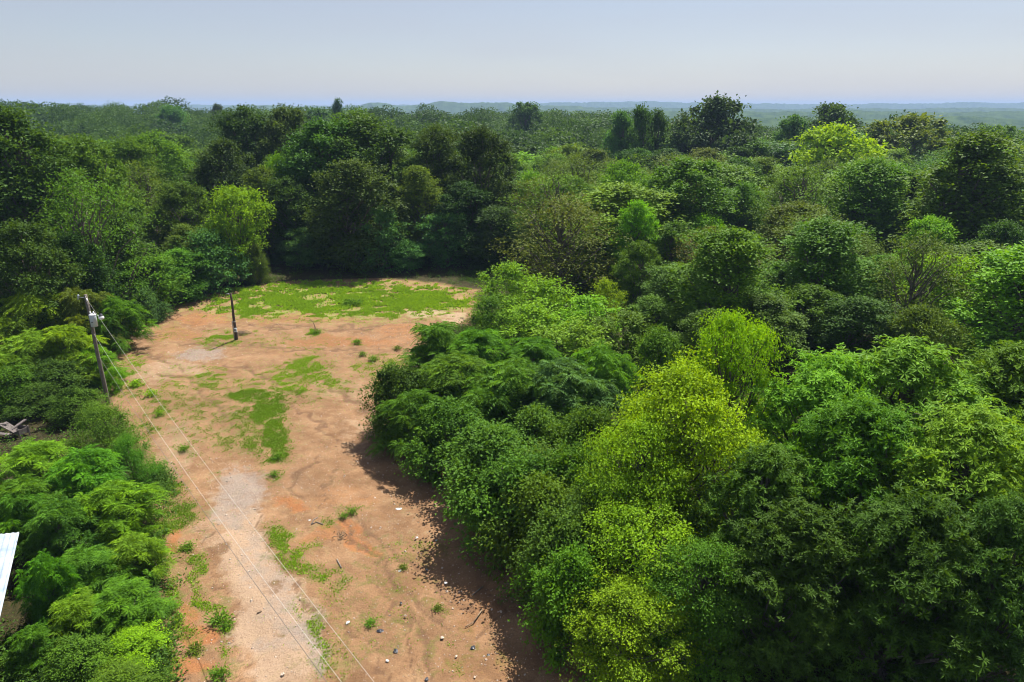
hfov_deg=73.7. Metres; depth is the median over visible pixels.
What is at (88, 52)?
sky
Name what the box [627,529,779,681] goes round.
yellow green tree
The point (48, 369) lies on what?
shrub
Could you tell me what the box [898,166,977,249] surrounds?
broadleaf tree
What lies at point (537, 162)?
broadleaf tree
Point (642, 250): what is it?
broadleaf tree
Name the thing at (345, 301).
weed
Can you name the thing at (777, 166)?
broadleaf tree
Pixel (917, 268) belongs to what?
broadleaf tree
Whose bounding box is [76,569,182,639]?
shrub
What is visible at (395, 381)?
shrub
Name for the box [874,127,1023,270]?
broadleaf tree
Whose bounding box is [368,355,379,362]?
weed
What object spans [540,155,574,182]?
broadleaf tree
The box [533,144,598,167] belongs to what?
broadleaf tree
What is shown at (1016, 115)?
hills
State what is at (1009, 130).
broadleaf tree
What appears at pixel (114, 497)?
shrub
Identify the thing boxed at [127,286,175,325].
shrub
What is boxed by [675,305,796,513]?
yellow green tree
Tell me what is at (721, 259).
broadleaf tree
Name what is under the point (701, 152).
broadleaf tree
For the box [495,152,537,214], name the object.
broadleaf tree
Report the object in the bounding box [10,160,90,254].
broadleaf tree
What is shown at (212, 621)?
weed
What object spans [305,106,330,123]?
broadleaf tree
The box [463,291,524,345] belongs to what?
sapling
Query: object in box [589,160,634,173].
broadleaf tree
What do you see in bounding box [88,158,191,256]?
broadleaf tree
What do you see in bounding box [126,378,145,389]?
weed
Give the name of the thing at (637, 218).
broadleaf tree
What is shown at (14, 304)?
shrub
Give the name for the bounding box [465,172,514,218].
broadleaf tree
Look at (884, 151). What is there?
broadleaf tree
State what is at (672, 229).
broadleaf tree
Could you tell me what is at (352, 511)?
weed
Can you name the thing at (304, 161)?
broadleaf tree
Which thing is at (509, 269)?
sapling
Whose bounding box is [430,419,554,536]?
shrub
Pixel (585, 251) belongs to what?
broadleaf tree
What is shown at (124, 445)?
shrub
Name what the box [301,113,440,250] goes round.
broadleaf tree
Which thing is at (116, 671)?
shrub
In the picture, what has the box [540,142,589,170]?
broadleaf tree
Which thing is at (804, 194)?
broadleaf tree
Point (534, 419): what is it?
shrub
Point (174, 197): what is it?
broadleaf tree
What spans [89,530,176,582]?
shrub
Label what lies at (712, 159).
broadleaf tree
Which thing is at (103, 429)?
shrub
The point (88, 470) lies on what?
shrub
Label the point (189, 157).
broadleaf tree
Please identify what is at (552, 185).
broadleaf tree
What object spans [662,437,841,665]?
chestnut tree
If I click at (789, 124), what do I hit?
broadleaf tree
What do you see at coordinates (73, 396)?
shrub
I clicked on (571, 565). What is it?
shrub
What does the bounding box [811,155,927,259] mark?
broadleaf tree
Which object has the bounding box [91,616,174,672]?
shrub
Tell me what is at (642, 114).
broadleaf tree
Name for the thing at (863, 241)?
broadleaf tree
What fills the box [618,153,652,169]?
broadleaf tree
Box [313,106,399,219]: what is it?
broadleaf tree
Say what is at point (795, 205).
broadleaf tree
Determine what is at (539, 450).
shrub
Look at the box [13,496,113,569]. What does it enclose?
shrub
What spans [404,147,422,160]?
broadleaf tree
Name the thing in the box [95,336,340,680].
power line
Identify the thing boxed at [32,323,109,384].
shrub
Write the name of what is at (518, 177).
broadleaf tree
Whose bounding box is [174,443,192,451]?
weed
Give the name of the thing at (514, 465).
shrub
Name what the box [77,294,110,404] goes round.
utility pole
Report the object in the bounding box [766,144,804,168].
broadleaf tree
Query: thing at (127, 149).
broadleaf tree
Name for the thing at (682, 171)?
broadleaf tree
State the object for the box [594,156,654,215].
broadleaf tree
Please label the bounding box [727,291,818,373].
broadleaf tree
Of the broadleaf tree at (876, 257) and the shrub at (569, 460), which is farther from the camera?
the broadleaf tree at (876, 257)
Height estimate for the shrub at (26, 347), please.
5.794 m
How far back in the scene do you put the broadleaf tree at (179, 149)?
198.60 m
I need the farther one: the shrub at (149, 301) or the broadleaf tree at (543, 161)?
the broadleaf tree at (543, 161)
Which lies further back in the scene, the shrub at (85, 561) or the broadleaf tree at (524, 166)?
the broadleaf tree at (524, 166)
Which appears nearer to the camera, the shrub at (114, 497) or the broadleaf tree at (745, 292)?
the shrub at (114, 497)
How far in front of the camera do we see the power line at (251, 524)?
27.40 m
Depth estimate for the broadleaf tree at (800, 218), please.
85.69 m
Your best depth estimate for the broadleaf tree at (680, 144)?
195.65 m
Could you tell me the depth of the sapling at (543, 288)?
74.78 m
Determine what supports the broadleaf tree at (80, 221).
on the ground at (362, 552)
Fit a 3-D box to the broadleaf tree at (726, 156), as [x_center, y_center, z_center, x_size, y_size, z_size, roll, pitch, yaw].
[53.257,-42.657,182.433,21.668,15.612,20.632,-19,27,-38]
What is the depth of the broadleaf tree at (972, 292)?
67.92 m
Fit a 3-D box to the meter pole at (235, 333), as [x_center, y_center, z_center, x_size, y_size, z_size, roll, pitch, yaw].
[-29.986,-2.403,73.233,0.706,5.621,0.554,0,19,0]
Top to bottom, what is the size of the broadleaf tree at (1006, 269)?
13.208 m
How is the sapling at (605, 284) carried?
on the ground at (362, 552)
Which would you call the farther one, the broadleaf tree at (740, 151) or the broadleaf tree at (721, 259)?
the broadleaf tree at (740, 151)
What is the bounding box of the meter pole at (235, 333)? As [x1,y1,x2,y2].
[230,293,237,339]
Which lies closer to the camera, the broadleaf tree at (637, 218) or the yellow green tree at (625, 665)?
the yellow green tree at (625, 665)
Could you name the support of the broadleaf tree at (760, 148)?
on the ground at (362, 552)
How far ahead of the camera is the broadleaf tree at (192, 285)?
87.04 m
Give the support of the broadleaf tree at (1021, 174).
on the ground at (362, 552)
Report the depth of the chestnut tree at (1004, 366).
37.64 m
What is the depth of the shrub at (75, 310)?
67.59 m
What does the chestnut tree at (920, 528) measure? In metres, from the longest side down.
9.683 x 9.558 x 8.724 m
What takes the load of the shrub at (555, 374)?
on the ground at (362, 552)
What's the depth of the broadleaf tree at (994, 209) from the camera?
94.95 m
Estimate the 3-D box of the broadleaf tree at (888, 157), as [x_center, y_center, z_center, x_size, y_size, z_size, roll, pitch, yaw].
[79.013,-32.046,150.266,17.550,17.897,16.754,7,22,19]
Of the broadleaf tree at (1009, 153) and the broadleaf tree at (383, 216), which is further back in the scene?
the broadleaf tree at (1009, 153)
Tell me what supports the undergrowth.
on the ground at (362, 552)
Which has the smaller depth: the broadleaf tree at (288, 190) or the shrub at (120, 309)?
the shrub at (120, 309)
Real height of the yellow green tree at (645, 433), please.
10.460 m
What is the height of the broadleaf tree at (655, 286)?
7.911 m
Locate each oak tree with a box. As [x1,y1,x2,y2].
[664,90,761,157]
[806,101,867,148]
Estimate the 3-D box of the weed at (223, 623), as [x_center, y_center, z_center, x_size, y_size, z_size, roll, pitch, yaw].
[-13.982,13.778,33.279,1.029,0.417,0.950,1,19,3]
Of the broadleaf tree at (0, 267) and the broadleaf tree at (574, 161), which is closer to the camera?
the broadleaf tree at (0, 267)
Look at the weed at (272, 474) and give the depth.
46.73 m
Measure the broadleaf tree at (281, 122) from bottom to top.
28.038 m
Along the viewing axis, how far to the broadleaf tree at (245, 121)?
130.96 m
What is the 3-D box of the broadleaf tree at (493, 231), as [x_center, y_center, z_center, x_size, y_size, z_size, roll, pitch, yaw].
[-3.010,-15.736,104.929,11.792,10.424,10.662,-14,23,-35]
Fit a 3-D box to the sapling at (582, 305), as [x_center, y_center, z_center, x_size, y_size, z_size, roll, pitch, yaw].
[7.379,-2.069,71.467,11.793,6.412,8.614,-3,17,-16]
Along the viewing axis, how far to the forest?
305.62 m
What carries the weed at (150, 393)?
on the ground at (362, 552)
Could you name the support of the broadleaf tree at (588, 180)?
on the ground at (362, 552)
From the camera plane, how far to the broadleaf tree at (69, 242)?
72.48 m
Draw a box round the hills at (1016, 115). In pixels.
[456,109,1023,120]
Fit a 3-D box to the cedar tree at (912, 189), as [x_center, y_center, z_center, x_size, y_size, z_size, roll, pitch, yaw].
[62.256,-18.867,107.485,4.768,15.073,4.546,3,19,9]
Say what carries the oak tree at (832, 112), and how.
on the ground at (362, 552)
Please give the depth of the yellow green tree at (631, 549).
30.97 m
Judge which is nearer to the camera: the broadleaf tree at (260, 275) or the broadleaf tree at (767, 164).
the broadleaf tree at (260, 275)
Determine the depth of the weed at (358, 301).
86.73 m
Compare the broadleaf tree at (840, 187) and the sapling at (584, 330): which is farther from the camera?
the broadleaf tree at (840, 187)
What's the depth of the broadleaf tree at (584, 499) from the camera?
35.30 m
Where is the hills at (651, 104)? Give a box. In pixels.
[42,101,1023,113]
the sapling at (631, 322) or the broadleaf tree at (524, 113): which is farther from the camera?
the broadleaf tree at (524, 113)
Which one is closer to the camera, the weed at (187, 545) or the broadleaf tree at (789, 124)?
the weed at (187, 545)
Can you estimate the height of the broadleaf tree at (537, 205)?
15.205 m
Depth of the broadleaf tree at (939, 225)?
87.31 m
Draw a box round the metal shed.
[0,532,18,614]
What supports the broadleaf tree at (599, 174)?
on the ground at (362, 552)
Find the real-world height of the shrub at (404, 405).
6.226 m
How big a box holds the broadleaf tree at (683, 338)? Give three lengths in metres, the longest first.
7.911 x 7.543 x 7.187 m
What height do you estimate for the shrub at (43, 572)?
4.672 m
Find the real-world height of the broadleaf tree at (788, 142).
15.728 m
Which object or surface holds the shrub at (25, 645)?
on the ground at (362, 552)
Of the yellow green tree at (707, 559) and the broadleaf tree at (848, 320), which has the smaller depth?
the yellow green tree at (707, 559)
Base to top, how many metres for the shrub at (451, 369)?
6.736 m
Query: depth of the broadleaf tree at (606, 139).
205.24 m
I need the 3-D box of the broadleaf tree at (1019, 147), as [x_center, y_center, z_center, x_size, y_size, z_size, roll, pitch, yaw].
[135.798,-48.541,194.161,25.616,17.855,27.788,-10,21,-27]
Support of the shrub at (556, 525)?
on the ground at (362, 552)
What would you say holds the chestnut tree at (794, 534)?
on the ground at (362, 552)
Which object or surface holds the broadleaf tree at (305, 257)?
on the ground at (362, 552)
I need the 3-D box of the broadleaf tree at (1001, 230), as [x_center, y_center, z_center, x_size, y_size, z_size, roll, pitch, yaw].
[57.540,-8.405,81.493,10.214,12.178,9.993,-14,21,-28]
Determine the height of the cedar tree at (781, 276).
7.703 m
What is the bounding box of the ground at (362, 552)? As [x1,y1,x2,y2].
[0,140,1023,681]
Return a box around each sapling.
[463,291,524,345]
[466,257,549,329]
[492,298,574,356]
[500,272,587,334]
[529,314,627,360]
[542,292,630,354]
[585,276,627,325]
[590,305,657,372]
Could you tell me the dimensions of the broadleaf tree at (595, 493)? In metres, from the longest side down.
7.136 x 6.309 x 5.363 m
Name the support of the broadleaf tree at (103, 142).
on the ground at (362, 552)
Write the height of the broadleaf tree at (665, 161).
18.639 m
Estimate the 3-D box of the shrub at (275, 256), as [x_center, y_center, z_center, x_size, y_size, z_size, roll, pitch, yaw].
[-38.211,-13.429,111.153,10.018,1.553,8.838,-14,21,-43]
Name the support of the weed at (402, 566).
on the ground at (362, 552)
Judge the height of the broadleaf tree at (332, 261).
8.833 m
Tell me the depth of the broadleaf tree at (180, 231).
91.54 m
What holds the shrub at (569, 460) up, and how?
on the ground at (362, 552)
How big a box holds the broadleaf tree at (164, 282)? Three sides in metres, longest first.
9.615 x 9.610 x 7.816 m
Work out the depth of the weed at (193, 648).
31.68 m
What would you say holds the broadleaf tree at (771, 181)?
on the ground at (362, 552)
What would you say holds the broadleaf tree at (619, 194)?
on the ground at (362, 552)
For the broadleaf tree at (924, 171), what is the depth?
125.37 m
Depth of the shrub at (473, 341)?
59.35 m
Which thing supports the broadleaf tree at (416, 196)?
on the ground at (362, 552)
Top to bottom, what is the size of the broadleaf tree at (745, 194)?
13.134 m
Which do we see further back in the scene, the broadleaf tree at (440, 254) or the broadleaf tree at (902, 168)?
the broadleaf tree at (902, 168)
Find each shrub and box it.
[0,287,90,361]
[0,327,92,388]
[0,362,55,418]
[0,379,77,421]
[0,438,75,496]
[0,474,81,549]
[0,489,52,553]
[0,622,65,678]
[10,548,85,625]
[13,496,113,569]
[25,355,93,412]
[27,543,145,610]
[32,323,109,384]
[33,586,112,663]
[35,629,116,681]
[37,285,136,354]
[41,385,114,433]
[43,443,149,509]
[57,396,156,457]
[64,478,172,548]
[70,344,131,389]
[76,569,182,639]
[82,654,182,681]
[86,293,159,353]
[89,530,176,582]
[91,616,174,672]
[99,366,128,394]
[108,426,172,484]
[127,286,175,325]
[265,253,288,264]
[352,360,432,451]
[365,388,450,472]
[382,321,461,382]
[390,391,486,491]
[395,254,434,267]
[408,349,525,417]
[426,327,516,386]
[426,416,542,524]
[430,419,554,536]
[443,441,586,567]
[454,352,583,426]
[464,469,623,589]
[468,258,502,269]
[477,439,588,549]
[496,336,564,370]
[496,496,621,639]
[499,536,627,681]
[502,357,628,438]
[507,400,569,452]
[537,402,633,497]
[539,436,605,500]
[554,339,650,435]
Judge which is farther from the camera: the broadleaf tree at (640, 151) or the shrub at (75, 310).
the broadleaf tree at (640, 151)
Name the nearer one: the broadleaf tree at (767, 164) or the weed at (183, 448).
the weed at (183, 448)
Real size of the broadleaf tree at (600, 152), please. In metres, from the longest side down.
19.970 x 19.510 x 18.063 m
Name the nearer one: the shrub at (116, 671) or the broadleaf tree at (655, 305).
the shrub at (116, 671)
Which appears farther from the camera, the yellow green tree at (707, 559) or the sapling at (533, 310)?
the sapling at (533, 310)
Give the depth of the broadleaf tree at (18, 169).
80.51 m
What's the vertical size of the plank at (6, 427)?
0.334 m
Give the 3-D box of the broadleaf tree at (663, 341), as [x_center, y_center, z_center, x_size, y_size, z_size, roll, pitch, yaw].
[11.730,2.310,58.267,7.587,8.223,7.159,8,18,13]
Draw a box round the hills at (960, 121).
[671,116,1023,131]
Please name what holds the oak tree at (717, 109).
on the ground at (362, 552)
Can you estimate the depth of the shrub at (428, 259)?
108.70 m
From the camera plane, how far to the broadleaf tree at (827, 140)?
155.58 m
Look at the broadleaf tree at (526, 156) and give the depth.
183.91 m
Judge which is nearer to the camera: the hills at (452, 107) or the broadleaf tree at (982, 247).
the broadleaf tree at (982, 247)
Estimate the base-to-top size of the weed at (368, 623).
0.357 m
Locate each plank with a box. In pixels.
[0,423,16,432]
[11,419,26,428]
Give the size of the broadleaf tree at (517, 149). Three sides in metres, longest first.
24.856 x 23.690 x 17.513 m
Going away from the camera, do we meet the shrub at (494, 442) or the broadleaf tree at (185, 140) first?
the shrub at (494, 442)
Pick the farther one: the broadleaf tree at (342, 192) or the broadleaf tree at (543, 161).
the broadleaf tree at (543, 161)
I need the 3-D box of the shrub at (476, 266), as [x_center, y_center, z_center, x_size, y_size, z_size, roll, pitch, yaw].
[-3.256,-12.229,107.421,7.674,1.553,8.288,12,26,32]
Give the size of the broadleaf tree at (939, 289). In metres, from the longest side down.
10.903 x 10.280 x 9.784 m
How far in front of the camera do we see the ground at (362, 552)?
41.88 m
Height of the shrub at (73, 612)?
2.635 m
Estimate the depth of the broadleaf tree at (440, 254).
105.14 m
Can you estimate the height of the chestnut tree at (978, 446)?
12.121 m
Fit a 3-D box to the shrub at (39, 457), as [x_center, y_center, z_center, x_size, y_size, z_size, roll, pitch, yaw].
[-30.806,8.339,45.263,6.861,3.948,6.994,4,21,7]
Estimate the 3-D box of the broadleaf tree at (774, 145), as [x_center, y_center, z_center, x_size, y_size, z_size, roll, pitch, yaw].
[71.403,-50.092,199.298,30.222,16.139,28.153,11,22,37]
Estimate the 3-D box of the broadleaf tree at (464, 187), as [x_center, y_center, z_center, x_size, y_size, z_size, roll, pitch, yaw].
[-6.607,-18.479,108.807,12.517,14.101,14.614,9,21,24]
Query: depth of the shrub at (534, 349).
58.16 m
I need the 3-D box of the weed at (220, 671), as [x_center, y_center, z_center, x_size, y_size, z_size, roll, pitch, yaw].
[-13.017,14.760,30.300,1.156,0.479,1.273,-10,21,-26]
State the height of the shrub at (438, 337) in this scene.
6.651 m
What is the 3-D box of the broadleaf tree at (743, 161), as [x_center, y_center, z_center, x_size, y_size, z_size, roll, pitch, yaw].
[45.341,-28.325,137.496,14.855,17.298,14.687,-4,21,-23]
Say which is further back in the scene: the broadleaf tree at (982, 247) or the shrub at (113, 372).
the broadleaf tree at (982, 247)
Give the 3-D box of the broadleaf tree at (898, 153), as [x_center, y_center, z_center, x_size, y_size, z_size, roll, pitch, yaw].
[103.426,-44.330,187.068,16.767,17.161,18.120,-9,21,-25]
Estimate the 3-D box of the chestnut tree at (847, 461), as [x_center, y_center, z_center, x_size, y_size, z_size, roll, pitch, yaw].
[16.500,8.198,33.595,11.022,11.421,9.861,3,16,9]
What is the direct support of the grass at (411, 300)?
on the ground at (362, 552)
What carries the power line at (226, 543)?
attached to the utility pole at (92, 317)
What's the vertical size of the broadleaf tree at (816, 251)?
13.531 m
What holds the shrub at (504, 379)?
on the ground at (362, 552)
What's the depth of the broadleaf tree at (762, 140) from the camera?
211.03 m
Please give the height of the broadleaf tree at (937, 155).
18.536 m
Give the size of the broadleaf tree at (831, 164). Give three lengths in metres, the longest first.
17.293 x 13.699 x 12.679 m
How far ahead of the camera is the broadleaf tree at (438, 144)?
116.31 m
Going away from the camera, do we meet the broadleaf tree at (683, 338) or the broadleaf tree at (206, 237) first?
the broadleaf tree at (683, 338)
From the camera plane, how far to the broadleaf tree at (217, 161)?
111.28 m
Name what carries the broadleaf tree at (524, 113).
on the ground at (362, 552)
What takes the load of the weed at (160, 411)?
on the ground at (362, 552)
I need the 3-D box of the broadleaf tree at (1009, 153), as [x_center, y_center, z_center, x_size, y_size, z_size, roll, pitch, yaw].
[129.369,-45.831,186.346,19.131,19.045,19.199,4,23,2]
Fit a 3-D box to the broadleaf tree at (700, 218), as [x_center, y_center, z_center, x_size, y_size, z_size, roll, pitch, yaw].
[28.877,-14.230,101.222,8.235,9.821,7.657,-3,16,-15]
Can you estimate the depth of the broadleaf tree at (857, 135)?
201.13 m
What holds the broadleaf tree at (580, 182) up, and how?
on the ground at (362, 552)
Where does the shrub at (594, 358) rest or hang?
on the ground at (362, 552)
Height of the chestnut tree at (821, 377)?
11.490 m
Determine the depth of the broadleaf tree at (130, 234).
81.37 m
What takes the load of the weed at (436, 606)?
on the ground at (362, 552)
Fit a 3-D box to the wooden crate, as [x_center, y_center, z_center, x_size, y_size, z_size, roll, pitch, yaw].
[-37.760,6.905,52.362,1.072,0.748,0.800,7,20,19]
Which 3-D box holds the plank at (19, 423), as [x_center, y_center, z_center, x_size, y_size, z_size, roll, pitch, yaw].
[-37.860,6.390,52.396,0.266,0.390,1.186,6,20,18]
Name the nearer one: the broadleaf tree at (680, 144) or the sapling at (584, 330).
the sapling at (584, 330)
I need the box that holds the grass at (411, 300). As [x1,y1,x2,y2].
[109,278,483,681]
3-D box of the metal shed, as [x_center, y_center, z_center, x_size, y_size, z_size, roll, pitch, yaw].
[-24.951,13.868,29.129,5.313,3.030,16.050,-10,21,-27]
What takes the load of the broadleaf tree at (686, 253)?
on the ground at (362, 552)
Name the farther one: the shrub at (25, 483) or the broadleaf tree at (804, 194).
the broadleaf tree at (804, 194)
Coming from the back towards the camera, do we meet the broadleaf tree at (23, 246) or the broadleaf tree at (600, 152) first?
the broadleaf tree at (600, 152)
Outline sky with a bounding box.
[0,0,1023,105]
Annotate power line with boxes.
[94,310,373,681]
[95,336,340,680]
[99,357,326,681]
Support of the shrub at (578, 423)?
on the ground at (362, 552)
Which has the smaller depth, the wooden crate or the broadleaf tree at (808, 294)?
the wooden crate
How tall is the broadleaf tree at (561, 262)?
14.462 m
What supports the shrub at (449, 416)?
on the ground at (362, 552)
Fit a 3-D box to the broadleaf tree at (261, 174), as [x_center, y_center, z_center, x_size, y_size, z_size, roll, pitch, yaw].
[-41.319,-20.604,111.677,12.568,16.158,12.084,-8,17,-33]
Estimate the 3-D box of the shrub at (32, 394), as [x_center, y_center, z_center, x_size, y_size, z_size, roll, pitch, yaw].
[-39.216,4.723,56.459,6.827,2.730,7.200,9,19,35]
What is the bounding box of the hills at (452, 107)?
[222,101,1023,116]
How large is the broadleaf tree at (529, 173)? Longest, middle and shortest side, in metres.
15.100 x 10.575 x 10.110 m
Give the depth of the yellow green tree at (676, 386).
34.94 m
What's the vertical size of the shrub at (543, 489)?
6.784 m
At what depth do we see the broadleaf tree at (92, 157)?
95.70 m
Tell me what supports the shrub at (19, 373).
on the ground at (362, 552)
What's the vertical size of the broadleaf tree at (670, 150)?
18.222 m
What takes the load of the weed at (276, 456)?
on the ground at (362, 552)
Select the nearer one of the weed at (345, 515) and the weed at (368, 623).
the weed at (368, 623)
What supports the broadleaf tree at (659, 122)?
on the ground at (362, 552)
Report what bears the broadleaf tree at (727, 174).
on the ground at (362, 552)
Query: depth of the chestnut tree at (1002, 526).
26.31 m
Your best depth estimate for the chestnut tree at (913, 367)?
37.19 m
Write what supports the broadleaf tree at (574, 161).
on the ground at (362, 552)
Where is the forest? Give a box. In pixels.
[0,96,1023,154]
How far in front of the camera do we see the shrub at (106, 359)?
61.29 m
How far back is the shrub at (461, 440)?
42.89 m
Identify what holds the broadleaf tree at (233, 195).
on the ground at (362, 552)
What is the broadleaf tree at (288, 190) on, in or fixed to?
on the ground at (362, 552)
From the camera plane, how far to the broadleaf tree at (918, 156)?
183.24 m
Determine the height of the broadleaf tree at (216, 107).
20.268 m
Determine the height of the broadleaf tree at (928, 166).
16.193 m
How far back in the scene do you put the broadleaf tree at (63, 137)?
209.75 m
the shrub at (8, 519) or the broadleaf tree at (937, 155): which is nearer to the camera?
the shrub at (8, 519)
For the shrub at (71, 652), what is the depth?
29.84 m
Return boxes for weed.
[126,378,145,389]
[143,389,162,397]
[152,409,166,416]
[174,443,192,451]
[176,539,200,551]
[181,637,204,655]
[202,606,234,631]
[206,662,231,681]
[214,616,236,629]
[268,470,279,478]
[269,450,284,459]
[337,511,347,518]
[342,298,356,304]
[345,507,358,516]
[350,299,363,305]
[361,616,377,627]
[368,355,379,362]
[396,562,409,570]
[431,602,445,614]
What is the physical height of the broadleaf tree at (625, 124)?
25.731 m
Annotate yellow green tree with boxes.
[542,488,707,661]
[554,562,716,681]
[571,409,710,583]
[589,345,790,553]
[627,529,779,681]
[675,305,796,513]
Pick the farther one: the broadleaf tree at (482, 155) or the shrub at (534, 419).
the broadleaf tree at (482, 155)
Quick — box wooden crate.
[9,425,30,438]
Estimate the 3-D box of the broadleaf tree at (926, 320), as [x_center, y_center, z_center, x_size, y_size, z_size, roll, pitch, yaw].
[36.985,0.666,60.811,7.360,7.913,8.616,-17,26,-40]
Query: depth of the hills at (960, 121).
1565.62 m
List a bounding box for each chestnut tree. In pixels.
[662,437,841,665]
[692,494,893,681]
[741,342,917,506]
[746,333,1023,492]
[778,392,947,600]
[781,479,1017,681]
[830,399,1023,645]
[884,488,1023,681]
[914,339,1023,494]
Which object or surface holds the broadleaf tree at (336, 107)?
on the ground at (362, 552)
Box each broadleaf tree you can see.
[0,102,114,305]
[0,211,22,304]
[0,216,92,336]
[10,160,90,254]
[25,230,134,324]
[28,160,166,321]
[46,134,75,144]
[56,132,156,269]
[83,166,147,221]
[85,206,167,304]
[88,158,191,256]
[96,139,109,147]
[102,133,173,242]
[112,252,195,316]
[130,129,199,244]
[146,180,219,254]
[155,104,190,132]
[155,246,213,302]
[157,140,191,155]
[158,132,199,152]
[161,223,218,289]
[169,223,259,297]
[175,150,202,163]
[179,136,258,253]
[198,181,278,282]
[200,102,279,182]
[209,104,225,119]
[228,164,288,257]
[240,239,275,285]
[251,103,316,164]
[255,175,315,262]
[259,153,316,240]
[260,150,291,239]
[273,115,393,239]
[273,226,325,269]
[293,157,415,272]
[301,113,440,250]
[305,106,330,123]
[306,212,344,264]
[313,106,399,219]
[330,96,344,118]
[349,200,416,272]
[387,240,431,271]
[391,164,451,261]
[396,120,476,238]
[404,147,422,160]
[414,211,481,267]
[420,180,509,262]
[438,123,528,248]
[455,204,528,272]
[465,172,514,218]
[473,135,514,147]
[485,189,639,298]
[487,170,602,268]
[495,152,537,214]
[498,145,545,157]
[504,101,545,143]
[505,174,564,257]
[506,170,543,224]
[511,151,541,171]
[511,153,609,216]
[511,168,555,244]
[513,487,622,566]
[525,151,572,176]
[531,155,570,172]
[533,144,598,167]
[536,175,614,242]
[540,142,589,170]
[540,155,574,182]
[550,179,692,278]
[550,214,639,284]
[569,146,618,173]
[570,170,596,186]
[582,479,650,572]
[585,169,604,183]
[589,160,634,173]
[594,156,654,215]
[598,110,632,159]
[606,107,634,161]
[607,199,661,283]
[609,240,663,313]
[611,146,657,169]
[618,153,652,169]
[620,101,657,158]
[620,321,689,404]
[621,293,682,348]
[635,261,697,331]
[636,148,681,176]
[636,154,747,253]
[639,151,700,177]
[644,107,670,150]
[645,219,700,283]
[653,132,707,159]
[654,223,807,347]
[661,158,702,209]
[668,223,729,274]
[668,306,749,387]
[676,275,755,311]
[683,211,727,254]
[685,161,773,230]
[687,147,727,161]
[697,156,732,164]
[705,150,737,161]
[717,181,770,253]
[720,144,756,159]
[722,156,766,217]
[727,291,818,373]
[729,138,777,162]
[744,161,850,256]
[748,134,770,142]
[748,156,782,173]
[750,155,784,203]
[751,165,819,243]
[752,199,833,282]
[754,214,897,320]
[755,140,793,156]
[755,204,887,289]
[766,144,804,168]
[769,113,815,149]
[775,283,852,357]
[776,139,808,148]
[782,117,894,174]
[795,160,923,255]
[802,157,843,183]
[802,293,911,357]
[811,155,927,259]
[816,129,872,149]
[831,232,887,287]
[841,252,916,316]
[850,144,892,163]
[853,153,906,180]
[859,111,962,156]
[863,227,992,342]
[869,302,979,363]
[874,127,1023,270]
[884,252,983,323]
[887,146,921,171]
[889,161,912,186]
[891,213,964,285]
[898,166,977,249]
[904,161,948,198]
[906,151,941,169]
[908,156,943,200]
[910,176,1023,238]
[912,149,961,170]
[925,239,1018,324]
[926,240,1023,370]
[955,282,1021,339]
[964,218,1023,279]
[978,123,1023,144]
[991,139,1021,168]
[992,166,1023,179]
[996,137,1023,158]
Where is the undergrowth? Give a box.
[0,256,1002,681]
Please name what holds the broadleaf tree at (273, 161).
on the ground at (362, 552)
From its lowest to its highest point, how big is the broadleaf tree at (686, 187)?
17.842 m
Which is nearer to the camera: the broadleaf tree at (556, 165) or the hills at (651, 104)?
the broadleaf tree at (556, 165)
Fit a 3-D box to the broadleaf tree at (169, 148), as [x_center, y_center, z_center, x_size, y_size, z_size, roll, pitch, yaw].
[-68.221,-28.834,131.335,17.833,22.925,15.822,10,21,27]
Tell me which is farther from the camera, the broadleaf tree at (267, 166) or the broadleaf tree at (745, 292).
the broadleaf tree at (267, 166)
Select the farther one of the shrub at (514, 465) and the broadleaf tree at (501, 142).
the broadleaf tree at (501, 142)
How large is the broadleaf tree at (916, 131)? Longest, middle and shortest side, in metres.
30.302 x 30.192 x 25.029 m
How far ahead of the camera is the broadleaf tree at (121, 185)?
116.85 m
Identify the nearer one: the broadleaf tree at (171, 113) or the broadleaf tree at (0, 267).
the broadleaf tree at (0, 267)

